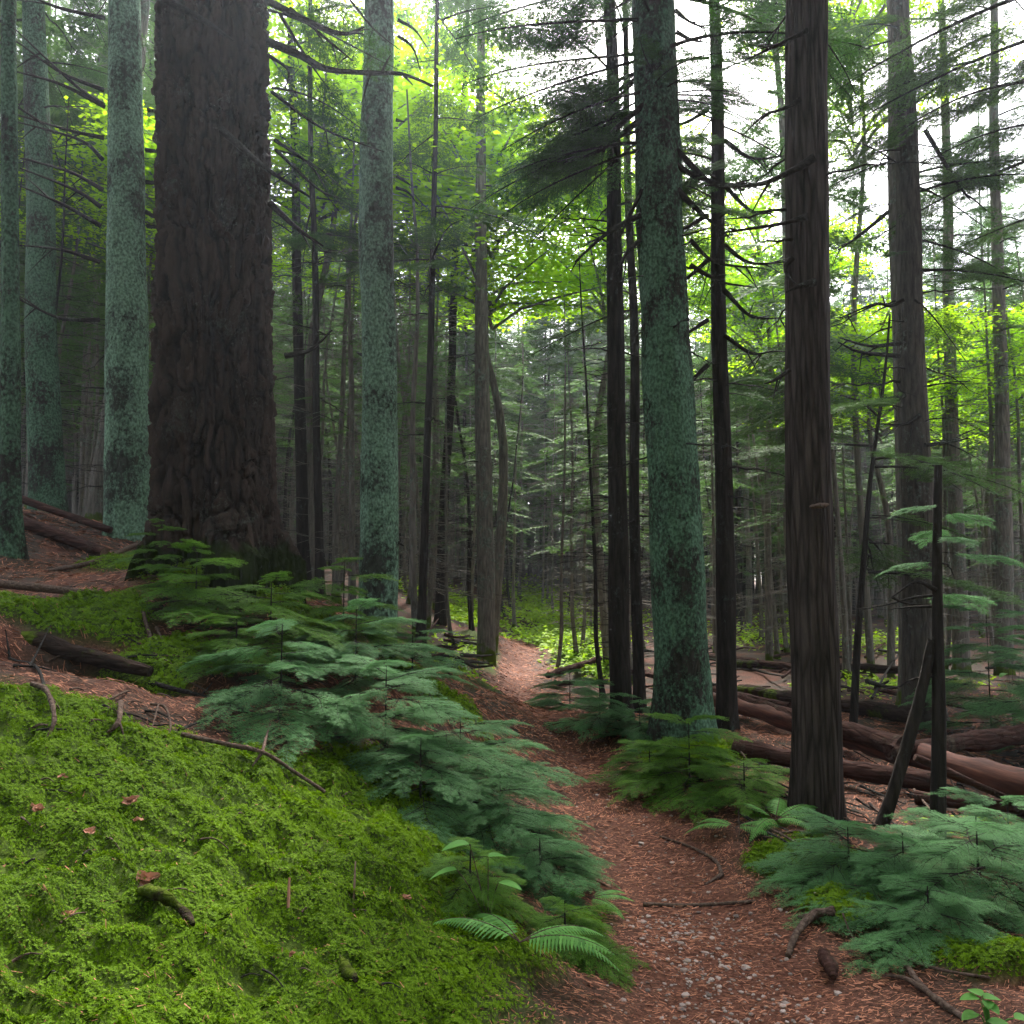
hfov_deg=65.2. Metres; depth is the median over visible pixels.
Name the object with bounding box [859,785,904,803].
dead twig
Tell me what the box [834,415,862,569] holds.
pole conifer
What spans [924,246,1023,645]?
pole conifer
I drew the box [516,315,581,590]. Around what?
slender conifer
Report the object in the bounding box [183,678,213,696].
dead twig
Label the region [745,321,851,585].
pole conifer
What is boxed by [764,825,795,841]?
dead twig
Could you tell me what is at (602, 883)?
stick
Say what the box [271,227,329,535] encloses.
pole conifer
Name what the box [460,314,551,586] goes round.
pole conifer
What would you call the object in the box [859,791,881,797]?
dead twig
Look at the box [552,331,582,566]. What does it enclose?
slender conifer
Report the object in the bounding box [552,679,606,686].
fallen log
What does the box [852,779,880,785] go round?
dead twig
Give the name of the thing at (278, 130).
broadleaf tree
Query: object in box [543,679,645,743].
fir sapling
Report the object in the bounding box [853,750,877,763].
dead twig
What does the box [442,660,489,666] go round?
dead branch
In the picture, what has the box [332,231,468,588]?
pole conifer
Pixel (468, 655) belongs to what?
dead branch
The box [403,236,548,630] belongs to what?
pole conifer
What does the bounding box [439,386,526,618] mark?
pole conifer
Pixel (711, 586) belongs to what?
pole conifer
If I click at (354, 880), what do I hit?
stick
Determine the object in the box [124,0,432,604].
giant conifer
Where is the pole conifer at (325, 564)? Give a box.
[278,292,356,566]
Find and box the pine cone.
[817,947,838,979]
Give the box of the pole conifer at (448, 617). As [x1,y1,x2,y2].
[399,328,495,642]
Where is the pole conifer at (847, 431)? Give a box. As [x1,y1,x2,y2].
[753,299,894,621]
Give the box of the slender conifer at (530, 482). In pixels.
[508,298,566,589]
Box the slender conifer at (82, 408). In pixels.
[23,7,154,516]
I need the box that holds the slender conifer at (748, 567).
[692,238,784,627]
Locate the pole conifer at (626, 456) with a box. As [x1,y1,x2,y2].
[571,313,650,637]
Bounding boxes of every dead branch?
[410,652,444,656]
[411,653,455,658]
[414,652,445,661]
[436,645,463,650]
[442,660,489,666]
[443,638,476,641]
[444,633,469,637]
[450,639,476,644]
[455,656,492,667]
[460,653,499,657]
[736,647,757,649]
[752,668,783,676]
[773,652,789,657]
[781,669,790,678]
[864,642,885,657]
[865,678,896,688]
[878,648,897,653]
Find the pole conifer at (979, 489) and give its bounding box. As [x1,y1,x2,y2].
[936,387,1023,644]
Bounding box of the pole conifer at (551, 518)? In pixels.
[523,382,593,620]
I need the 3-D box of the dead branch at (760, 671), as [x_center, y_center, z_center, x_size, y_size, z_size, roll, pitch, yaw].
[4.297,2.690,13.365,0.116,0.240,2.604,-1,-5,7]
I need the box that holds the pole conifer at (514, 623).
[490,325,561,628]
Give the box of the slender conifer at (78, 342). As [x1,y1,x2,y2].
[61,231,152,446]
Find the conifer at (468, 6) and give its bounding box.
[330,0,562,651]
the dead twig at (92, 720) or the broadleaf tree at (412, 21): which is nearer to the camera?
the dead twig at (92, 720)
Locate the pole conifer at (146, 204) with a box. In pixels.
[20,36,155,492]
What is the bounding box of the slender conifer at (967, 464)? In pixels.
[930,348,986,589]
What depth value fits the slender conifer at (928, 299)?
30.50 m
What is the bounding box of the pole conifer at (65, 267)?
[0,124,102,480]
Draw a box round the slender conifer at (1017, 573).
[961,289,1023,629]
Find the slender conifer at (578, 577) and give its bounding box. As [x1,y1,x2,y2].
[535,238,641,599]
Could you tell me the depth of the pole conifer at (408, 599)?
15.54 m
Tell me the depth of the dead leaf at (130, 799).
2.85 m
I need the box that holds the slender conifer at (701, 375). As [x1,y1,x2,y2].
[687,154,762,593]
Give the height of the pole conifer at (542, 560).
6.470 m
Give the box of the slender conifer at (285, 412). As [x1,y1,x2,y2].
[280,293,344,521]
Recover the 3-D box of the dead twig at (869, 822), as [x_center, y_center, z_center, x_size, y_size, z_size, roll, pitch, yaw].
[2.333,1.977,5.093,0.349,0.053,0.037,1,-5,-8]
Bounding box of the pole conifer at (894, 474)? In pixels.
[877,407,936,596]
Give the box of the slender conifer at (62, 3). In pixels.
[0,0,103,494]
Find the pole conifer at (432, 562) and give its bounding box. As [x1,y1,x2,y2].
[356,228,493,628]
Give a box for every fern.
[433,913,621,972]
[552,888,632,918]
[685,818,774,836]
[729,798,818,841]
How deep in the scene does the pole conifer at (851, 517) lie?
23.46 m
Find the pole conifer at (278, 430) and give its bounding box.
[273,309,294,526]
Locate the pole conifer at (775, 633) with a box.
[694,321,838,659]
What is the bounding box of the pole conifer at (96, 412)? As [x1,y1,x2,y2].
[58,222,151,496]
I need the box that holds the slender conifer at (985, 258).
[947,196,1023,566]
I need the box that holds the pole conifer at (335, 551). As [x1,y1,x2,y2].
[274,11,440,604]
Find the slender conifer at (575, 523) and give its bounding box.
[556,299,582,588]
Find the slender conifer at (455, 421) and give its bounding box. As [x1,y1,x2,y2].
[403,238,517,585]
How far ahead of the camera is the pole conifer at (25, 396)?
19.92 m
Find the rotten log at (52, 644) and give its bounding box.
[0,622,153,676]
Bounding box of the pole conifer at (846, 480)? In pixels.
[774,378,872,612]
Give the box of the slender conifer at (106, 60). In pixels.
[56,4,156,438]
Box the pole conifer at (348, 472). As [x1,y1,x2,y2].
[323,378,359,561]
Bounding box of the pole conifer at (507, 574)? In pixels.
[472,398,549,612]
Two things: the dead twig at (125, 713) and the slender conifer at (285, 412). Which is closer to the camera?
the dead twig at (125, 713)
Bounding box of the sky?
[16,0,1023,580]
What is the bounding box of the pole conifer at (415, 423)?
[395,266,460,586]
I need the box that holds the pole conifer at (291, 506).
[272,201,342,535]
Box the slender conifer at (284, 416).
[274,293,295,520]
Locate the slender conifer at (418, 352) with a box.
[397,216,448,537]
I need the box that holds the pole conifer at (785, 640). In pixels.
[735,377,837,652]
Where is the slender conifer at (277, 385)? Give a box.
[272,273,293,461]
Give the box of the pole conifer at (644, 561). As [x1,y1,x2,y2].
[592,362,715,675]
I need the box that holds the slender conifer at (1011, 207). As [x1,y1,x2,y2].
[963,142,1023,577]
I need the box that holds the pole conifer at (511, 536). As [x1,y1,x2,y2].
[492,442,540,592]
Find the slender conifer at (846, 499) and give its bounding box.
[837,417,867,586]
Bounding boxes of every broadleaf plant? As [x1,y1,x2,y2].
[431,840,521,913]
[960,989,1023,1023]
[994,652,1023,724]
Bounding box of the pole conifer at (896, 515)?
[873,397,970,635]
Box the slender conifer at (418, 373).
[398,268,444,559]
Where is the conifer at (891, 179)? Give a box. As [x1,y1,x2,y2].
[829,0,1023,705]
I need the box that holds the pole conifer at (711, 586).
[696,416,760,652]
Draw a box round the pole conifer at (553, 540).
[549,492,573,582]
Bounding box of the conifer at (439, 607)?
[395,0,530,625]
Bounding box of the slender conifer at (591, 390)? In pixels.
[562,300,627,573]
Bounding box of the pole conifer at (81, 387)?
[59,262,104,500]
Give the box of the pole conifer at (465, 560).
[438,365,506,594]
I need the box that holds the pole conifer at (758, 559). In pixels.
[694,343,787,643]
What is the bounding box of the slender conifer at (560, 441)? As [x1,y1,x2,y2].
[538,300,584,565]
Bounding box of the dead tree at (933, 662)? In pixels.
[855,465,1023,836]
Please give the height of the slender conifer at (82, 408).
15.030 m
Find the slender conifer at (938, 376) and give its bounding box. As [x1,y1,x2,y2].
[926,227,981,570]
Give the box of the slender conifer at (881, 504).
[850,313,895,600]
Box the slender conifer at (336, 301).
[271,122,360,498]
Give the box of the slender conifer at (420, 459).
[401,319,457,516]
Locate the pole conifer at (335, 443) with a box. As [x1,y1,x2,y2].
[277,264,361,570]
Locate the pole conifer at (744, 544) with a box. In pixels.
[734,478,763,606]
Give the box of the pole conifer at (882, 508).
[870,421,896,603]
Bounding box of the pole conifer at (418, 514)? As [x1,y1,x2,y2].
[329,225,490,635]
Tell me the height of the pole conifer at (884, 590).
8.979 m
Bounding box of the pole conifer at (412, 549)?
[324,89,516,639]
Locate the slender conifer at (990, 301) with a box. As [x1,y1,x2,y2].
[958,190,1023,607]
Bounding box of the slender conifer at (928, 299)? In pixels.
[876,165,967,530]
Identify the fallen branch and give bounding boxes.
[181,721,325,792]
[870,655,897,699]
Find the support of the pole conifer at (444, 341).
on the ground
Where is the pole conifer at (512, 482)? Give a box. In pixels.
[459,376,541,621]
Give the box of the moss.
[0,552,1023,1023]
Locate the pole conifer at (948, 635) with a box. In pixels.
[861,244,994,670]
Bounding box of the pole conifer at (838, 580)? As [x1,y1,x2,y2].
[774,439,865,654]
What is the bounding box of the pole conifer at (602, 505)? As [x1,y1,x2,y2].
[567,437,607,599]
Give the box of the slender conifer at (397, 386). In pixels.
[355,289,424,555]
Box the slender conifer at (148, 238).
[60,1,155,386]
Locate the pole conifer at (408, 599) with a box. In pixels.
[397,325,463,604]
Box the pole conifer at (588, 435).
[524,246,650,695]
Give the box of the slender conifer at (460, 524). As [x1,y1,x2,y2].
[454,385,464,578]
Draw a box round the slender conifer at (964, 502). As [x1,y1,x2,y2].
[931,346,994,624]
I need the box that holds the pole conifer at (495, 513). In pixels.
[456,362,541,616]
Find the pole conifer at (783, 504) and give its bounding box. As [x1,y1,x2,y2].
[697,289,869,646]
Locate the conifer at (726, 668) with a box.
[596,0,850,731]
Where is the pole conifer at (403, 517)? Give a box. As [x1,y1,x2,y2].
[401,448,419,571]
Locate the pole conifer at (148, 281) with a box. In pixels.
[82,85,156,495]
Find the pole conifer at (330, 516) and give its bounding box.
[274,287,361,565]
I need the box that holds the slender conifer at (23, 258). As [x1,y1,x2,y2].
[0,0,106,508]
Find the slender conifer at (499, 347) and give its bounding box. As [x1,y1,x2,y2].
[398,78,521,593]
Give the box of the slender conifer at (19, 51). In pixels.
[0,0,79,427]
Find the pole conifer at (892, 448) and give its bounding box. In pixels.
[866,383,980,581]
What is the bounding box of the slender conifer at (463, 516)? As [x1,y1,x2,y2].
[449,325,476,580]
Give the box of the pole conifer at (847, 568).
[789,386,892,663]
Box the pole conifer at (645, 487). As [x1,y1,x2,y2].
[639,401,700,589]
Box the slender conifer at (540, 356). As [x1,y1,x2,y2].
[489,219,570,598]
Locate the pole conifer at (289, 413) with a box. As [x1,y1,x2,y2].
[276,323,343,539]
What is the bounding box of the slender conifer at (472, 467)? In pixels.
[452,327,511,583]
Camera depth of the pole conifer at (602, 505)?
31.63 m
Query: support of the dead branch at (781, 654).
on the ground
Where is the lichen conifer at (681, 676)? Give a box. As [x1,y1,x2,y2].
[453,0,877,749]
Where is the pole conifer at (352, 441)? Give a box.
[276,126,453,610]
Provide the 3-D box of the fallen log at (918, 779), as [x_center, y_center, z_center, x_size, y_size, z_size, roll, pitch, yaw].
[2.469,1.946,6.163,1.541,0.223,0.187,-3,-5,35]
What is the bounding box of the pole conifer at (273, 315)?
[271,269,292,437]
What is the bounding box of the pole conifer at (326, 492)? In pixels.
[320,431,343,532]
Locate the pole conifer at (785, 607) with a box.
[752,454,787,623]
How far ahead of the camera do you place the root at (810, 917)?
3.49 m
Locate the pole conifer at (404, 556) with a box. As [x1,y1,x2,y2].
[397,339,452,593]
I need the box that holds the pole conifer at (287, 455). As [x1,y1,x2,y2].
[272,251,339,537]
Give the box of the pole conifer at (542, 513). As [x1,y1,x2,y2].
[519,418,564,580]
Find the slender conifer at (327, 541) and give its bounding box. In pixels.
[275,207,361,564]
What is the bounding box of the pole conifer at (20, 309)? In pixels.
[0,189,26,428]
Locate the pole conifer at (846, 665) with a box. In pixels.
[749,170,897,678]
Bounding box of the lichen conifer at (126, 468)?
[16,0,156,542]
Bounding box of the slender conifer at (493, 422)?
[453,240,525,550]
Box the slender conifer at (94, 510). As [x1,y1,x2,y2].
[0,0,156,522]
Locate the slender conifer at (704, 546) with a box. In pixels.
[702,463,706,576]
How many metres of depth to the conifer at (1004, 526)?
13.08 m
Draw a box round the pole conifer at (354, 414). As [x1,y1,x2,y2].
[321,295,417,556]
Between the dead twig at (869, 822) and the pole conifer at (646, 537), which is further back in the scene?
the pole conifer at (646, 537)
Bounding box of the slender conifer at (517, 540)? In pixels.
[501,294,551,587]
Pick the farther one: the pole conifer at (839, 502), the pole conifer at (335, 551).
the pole conifer at (839, 502)
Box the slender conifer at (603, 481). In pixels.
[577,289,648,567]
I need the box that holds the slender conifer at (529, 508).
[513,293,560,586]
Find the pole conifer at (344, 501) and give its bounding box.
[277,192,401,589]
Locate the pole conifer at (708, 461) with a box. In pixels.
[693,358,742,618]
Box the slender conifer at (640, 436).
[626,316,648,573]
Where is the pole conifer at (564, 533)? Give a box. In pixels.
[550,468,577,580]
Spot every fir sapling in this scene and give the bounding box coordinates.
[107,518,194,583]
[125,538,263,628]
[163,613,332,684]
[169,571,374,680]
[177,618,392,768]
[262,598,456,707]
[283,557,416,658]
[300,654,543,796]
[348,733,517,853]
[371,618,474,687]
[386,703,588,828]
[414,836,542,929]
[439,766,619,888]
[487,825,616,917]
[523,669,609,711]
[523,896,649,992]
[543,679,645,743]
[582,739,705,801]
[589,698,652,756]
[607,712,766,828]
[674,754,795,826]
[742,806,926,907]
[780,825,1023,940]
[820,874,1010,978]
[841,806,1023,936]
[899,599,1023,735]
[909,787,1023,870]
[959,609,1023,754]
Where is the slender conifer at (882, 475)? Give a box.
[845,269,894,590]
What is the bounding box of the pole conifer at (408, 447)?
[355,347,420,561]
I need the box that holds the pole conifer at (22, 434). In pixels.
[21,367,25,489]
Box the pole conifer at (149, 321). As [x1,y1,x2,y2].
[90,235,154,440]
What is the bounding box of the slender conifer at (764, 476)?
[732,314,783,597]
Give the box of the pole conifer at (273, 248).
[149,119,295,402]
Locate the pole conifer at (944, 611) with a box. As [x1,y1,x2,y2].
[889,341,1019,647]
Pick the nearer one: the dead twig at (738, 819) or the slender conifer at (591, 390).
the dead twig at (738, 819)
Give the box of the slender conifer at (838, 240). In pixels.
[701,0,892,640]
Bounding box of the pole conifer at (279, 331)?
[272,110,305,463]
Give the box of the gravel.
[472,713,993,1023]
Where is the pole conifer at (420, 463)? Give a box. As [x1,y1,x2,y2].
[397,381,458,566]
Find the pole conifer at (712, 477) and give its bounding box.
[645,329,774,655]
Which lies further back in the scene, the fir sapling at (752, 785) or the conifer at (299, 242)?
the conifer at (299, 242)
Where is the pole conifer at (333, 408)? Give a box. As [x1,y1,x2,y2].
[295,219,404,589]
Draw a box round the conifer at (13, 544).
[0,0,56,559]
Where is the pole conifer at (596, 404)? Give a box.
[522,218,703,654]
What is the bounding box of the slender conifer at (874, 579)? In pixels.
[852,521,876,600]
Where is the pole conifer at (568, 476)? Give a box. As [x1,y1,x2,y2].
[532,396,605,613]
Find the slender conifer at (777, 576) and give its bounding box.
[757,275,784,610]
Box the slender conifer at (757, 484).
[738,251,784,584]
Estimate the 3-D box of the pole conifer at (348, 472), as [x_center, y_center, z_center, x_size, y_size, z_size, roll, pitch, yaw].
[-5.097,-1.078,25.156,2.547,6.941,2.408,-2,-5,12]
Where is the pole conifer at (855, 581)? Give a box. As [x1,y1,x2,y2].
[836,459,875,609]
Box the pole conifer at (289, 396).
[271,146,327,535]
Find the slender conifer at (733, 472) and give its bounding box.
[700,328,759,574]
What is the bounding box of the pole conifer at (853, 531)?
[830,385,881,632]
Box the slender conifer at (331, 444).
[283,212,361,540]
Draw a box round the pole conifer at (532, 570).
[517,413,556,589]
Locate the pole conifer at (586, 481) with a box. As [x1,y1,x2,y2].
[550,387,607,623]
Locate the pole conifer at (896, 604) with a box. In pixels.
[863,437,897,631]
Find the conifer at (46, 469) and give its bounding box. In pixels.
[0,0,147,512]
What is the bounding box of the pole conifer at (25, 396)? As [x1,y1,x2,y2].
[0,231,78,494]
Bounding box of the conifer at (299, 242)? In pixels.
[267,0,436,597]
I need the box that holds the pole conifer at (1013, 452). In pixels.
[982,308,1023,538]
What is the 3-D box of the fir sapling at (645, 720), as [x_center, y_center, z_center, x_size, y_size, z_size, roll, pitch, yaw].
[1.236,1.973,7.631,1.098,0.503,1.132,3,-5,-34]
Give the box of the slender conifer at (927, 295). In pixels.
[858,161,988,561]
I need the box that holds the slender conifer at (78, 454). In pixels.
[59,339,94,513]
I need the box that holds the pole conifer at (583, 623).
[538,372,627,647]
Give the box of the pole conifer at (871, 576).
[849,434,891,610]
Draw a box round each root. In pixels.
[5,625,50,684]
[30,681,59,737]
[48,543,138,571]
[103,700,125,739]
[141,611,167,649]
[148,680,339,725]
[150,702,171,737]
[659,835,723,884]
[785,906,835,957]
[842,913,872,959]
[884,914,966,1021]
[906,958,989,978]
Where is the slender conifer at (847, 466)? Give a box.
[832,292,858,596]
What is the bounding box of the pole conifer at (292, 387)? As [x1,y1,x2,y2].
[273,265,345,540]
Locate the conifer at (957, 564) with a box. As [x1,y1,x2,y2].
[859,0,1023,671]
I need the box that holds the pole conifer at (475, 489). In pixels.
[448,378,513,582]
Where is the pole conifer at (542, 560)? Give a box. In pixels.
[511,424,569,605]
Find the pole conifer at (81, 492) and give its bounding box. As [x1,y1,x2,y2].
[22,161,105,515]
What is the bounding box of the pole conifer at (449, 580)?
[422,336,474,588]
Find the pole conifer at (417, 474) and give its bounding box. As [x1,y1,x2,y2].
[398,359,458,564]
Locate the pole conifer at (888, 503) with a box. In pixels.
[865,439,895,612]
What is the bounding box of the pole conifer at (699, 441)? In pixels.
[573,225,762,651]
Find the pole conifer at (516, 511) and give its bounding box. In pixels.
[502,401,541,577]
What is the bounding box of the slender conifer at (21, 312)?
[0,22,61,403]
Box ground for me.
[0,508,1023,1023]
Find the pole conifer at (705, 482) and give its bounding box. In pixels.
[695,376,756,625]
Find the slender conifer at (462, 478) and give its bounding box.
[451,326,494,547]
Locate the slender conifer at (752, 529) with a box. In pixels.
[707,501,761,580]
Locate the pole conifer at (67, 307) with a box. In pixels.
[18,112,104,492]
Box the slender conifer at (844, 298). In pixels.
[829,139,893,613]
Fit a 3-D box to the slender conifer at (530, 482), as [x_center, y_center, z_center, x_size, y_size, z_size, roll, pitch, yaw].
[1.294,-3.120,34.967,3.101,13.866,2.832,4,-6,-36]
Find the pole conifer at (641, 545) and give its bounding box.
[591,327,652,648]
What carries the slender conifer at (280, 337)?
on the ground
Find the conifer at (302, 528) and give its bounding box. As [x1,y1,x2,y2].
[269,1,363,591]
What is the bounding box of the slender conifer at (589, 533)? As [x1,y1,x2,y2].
[558,297,607,592]
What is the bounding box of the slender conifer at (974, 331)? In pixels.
[960,214,1008,564]
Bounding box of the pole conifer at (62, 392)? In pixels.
[22,326,82,504]
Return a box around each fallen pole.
[0,580,95,594]
[603,664,791,707]
[878,688,989,712]
[913,754,1014,802]
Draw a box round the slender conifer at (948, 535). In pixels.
[929,301,986,614]
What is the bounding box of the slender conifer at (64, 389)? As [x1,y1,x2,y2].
[21,209,81,488]
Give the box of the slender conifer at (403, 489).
[397,291,420,568]
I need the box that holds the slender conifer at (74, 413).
[61,15,102,507]
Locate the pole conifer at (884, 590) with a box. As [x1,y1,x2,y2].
[847,363,892,624]
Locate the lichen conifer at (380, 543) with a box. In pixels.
[317,0,427,650]
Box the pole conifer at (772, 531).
[749,463,785,629]
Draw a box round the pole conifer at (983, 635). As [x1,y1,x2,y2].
[941,376,1018,637]
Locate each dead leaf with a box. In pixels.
[31,803,44,811]
[57,773,67,777]
[61,908,78,915]
[83,826,94,833]
[122,795,139,803]
[136,870,160,884]
[399,893,411,899]
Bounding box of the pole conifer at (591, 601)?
[550,423,607,626]
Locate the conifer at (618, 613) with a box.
[507,0,743,720]
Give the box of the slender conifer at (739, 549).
[697,254,783,618]
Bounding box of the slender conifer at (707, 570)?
[697,350,710,607]
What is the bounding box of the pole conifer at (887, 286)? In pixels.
[857,261,976,627]
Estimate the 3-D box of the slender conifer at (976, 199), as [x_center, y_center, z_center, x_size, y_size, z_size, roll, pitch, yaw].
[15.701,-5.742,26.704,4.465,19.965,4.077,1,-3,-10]
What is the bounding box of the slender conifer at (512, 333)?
[460,291,542,538]
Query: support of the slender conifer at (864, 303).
on the ground
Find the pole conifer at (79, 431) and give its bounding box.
[62,359,93,495]
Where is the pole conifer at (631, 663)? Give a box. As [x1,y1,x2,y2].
[555,320,653,683]
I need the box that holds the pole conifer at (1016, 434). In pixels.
[973,320,1023,537]
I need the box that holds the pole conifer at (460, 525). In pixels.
[449,445,475,582]
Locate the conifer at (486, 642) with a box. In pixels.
[394,1,556,665]
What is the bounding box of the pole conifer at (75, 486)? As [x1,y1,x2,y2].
[61,283,104,514]
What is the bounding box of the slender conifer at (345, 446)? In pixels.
[327,301,361,547]
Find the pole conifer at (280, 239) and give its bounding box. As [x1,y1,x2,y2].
[267,97,351,542]
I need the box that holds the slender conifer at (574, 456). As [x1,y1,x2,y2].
[550,323,605,588]
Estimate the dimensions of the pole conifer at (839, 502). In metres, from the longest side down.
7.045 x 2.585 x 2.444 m
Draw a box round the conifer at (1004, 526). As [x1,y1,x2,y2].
[920,0,1023,674]
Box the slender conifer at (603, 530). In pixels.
[572,246,646,589]
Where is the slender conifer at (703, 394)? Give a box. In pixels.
[646,263,710,527]
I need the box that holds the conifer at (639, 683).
[525,0,710,713]
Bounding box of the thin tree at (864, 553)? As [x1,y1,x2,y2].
[705,314,1023,722]
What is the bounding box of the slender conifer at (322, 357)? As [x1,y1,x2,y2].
[276,294,344,524]
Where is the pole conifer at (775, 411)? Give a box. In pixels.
[728,226,866,661]
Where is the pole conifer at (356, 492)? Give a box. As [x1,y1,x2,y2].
[327,289,400,550]
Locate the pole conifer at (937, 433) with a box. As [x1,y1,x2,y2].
[888,371,969,616]
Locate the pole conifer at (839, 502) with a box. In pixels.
[775,385,875,625]
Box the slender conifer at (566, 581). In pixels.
[511,210,627,595]
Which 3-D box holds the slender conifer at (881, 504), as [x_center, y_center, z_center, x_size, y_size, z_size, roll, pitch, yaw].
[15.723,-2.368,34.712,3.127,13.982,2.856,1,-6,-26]
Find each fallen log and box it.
[22,495,112,532]
[23,515,109,556]
[545,656,601,678]
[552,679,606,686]
[645,669,914,752]
[709,653,790,669]
[713,692,1023,797]
[731,738,930,791]
[736,659,897,673]
[737,684,910,722]
[883,723,1023,760]
[914,790,1023,816]
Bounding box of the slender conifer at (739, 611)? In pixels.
[691,256,780,632]
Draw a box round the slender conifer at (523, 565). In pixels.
[508,320,538,585]
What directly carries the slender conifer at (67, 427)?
on the ground
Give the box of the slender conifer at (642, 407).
[625,319,645,550]
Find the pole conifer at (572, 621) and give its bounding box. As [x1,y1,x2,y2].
[521,339,607,656]
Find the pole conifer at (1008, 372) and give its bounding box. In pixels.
[961,242,1023,630]
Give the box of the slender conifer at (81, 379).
[57,237,152,502]
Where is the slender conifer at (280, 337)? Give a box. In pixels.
[271,88,344,545]
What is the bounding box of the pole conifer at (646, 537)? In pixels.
[626,415,651,619]
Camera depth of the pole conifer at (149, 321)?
15.98 m
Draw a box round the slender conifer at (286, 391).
[274,260,306,517]
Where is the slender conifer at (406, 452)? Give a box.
[399,293,424,570]
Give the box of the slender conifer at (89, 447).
[19,0,152,516]
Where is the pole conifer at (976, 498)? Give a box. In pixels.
[925,290,1023,645]
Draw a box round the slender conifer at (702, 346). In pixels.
[692,290,759,582]
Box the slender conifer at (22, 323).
[0,178,58,440]
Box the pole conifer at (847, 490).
[832,433,858,598]
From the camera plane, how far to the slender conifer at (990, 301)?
28.13 m
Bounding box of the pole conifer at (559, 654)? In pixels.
[502,300,604,668]
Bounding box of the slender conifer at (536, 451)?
[497,220,582,598]
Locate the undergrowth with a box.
[398,573,1020,837]
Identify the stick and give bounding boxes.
[287,877,290,907]
[352,861,355,911]
[591,879,612,887]
[643,900,754,906]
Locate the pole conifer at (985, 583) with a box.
[941,405,1023,651]
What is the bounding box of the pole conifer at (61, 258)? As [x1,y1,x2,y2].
[0,98,106,492]
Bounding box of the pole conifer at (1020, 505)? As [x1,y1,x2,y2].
[927,281,1023,638]
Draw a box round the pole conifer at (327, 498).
[322,391,345,553]
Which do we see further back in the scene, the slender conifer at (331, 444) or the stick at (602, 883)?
the slender conifer at (331, 444)
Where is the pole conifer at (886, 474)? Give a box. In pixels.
[842,390,896,632]
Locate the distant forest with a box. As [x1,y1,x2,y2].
[70,232,1023,605]
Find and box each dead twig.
[12,952,41,962]
[13,664,55,671]
[24,858,39,863]
[29,724,48,729]
[30,728,66,731]
[44,970,58,978]
[45,789,71,793]
[47,655,59,661]
[59,912,84,923]
[69,687,83,690]
[88,718,102,722]
[107,688,141,699]
[115,634,139,637]
[123,712,151,721]
[125,654,163,658]
[144,709,167,716]
[153,724,178,726]
[167,888,195,893]
[177,719,214,730]
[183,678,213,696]
[198,837,228,848]
[241,973,261,977]
[262,968,283,986]
[381,982,400,988]
[737,801,739,835]
[757,820,789,830]
[761,806,791,821]
[761,831,794,847]
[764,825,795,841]
[770,778,788,788]
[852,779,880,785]
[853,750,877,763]
[855,797,877,812]
[855,820,904,825]
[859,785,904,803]
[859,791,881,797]
[912,788,929,809]
[956,782,982,791]
[1002,758,1016,766]
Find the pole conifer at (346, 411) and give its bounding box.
[322,308,406,560]
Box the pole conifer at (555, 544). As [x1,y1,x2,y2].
[539,451,574,589]
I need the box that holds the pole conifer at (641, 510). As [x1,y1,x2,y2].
[627,445,649,604]
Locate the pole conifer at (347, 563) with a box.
[325,379,356,564]
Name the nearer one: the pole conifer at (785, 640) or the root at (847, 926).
the root at (847, 926)
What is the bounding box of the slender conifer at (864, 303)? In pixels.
[829,181,894,617]
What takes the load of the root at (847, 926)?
on the ground
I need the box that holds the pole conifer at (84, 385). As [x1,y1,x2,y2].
[62,306,150,476]
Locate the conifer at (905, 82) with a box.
[779,0,1023,724]
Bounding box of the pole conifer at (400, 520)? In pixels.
[356,334,441,587]
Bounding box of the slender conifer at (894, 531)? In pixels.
[884,436,895,596]
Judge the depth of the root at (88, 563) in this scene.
6.66 m
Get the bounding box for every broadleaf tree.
[0,92,351,286]
[64,0,530,580]
[268,58,625,610]
[273,51,737,652]
[274,0,550,574]
[457,101,783,662]
[596,191,942,660]
[721,0,1023,677]
[733,285,1023,677]
[858,302,1023,629]
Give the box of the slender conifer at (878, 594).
[832,275,895,617]
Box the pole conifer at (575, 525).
[559,466,589,594]
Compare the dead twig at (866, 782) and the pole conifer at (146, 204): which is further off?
the pole conifer at (146, 204)
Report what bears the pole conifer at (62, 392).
on the ground
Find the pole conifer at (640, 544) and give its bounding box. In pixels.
[628,460,649,608]
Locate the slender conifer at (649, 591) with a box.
[606,238,650,600]
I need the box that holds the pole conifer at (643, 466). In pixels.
[600,349,706,622]
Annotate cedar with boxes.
[705,0,957,823]
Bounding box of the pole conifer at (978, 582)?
[939,346,1014,634]
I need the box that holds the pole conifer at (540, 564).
[519,419,586,603]
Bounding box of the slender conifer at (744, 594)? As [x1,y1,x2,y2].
[703,332,775,608]
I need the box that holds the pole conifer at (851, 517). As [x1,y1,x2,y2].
[833,411,886,612]
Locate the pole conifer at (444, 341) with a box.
[399,273,488,590]
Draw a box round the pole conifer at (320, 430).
[277,333,347,538]
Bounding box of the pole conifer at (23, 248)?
[0,149,67,485]
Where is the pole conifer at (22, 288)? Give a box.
[0,174,26,437]
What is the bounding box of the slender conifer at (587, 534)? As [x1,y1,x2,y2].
[563,392,607,588]
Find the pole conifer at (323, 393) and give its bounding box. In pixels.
[274,248,360,564]
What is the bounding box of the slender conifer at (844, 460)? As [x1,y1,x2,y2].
[831,307,868,591]
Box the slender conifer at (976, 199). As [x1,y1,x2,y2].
[929,76,1023,626]
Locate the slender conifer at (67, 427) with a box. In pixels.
[21,101,80,506]
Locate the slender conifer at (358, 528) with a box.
[322,289,401,570]
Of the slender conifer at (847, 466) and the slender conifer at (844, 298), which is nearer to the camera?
the slender conifer at (844, 298)
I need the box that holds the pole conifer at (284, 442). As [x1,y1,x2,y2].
[275,370,295,518]
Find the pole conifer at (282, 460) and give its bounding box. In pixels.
[274,379,295,537]

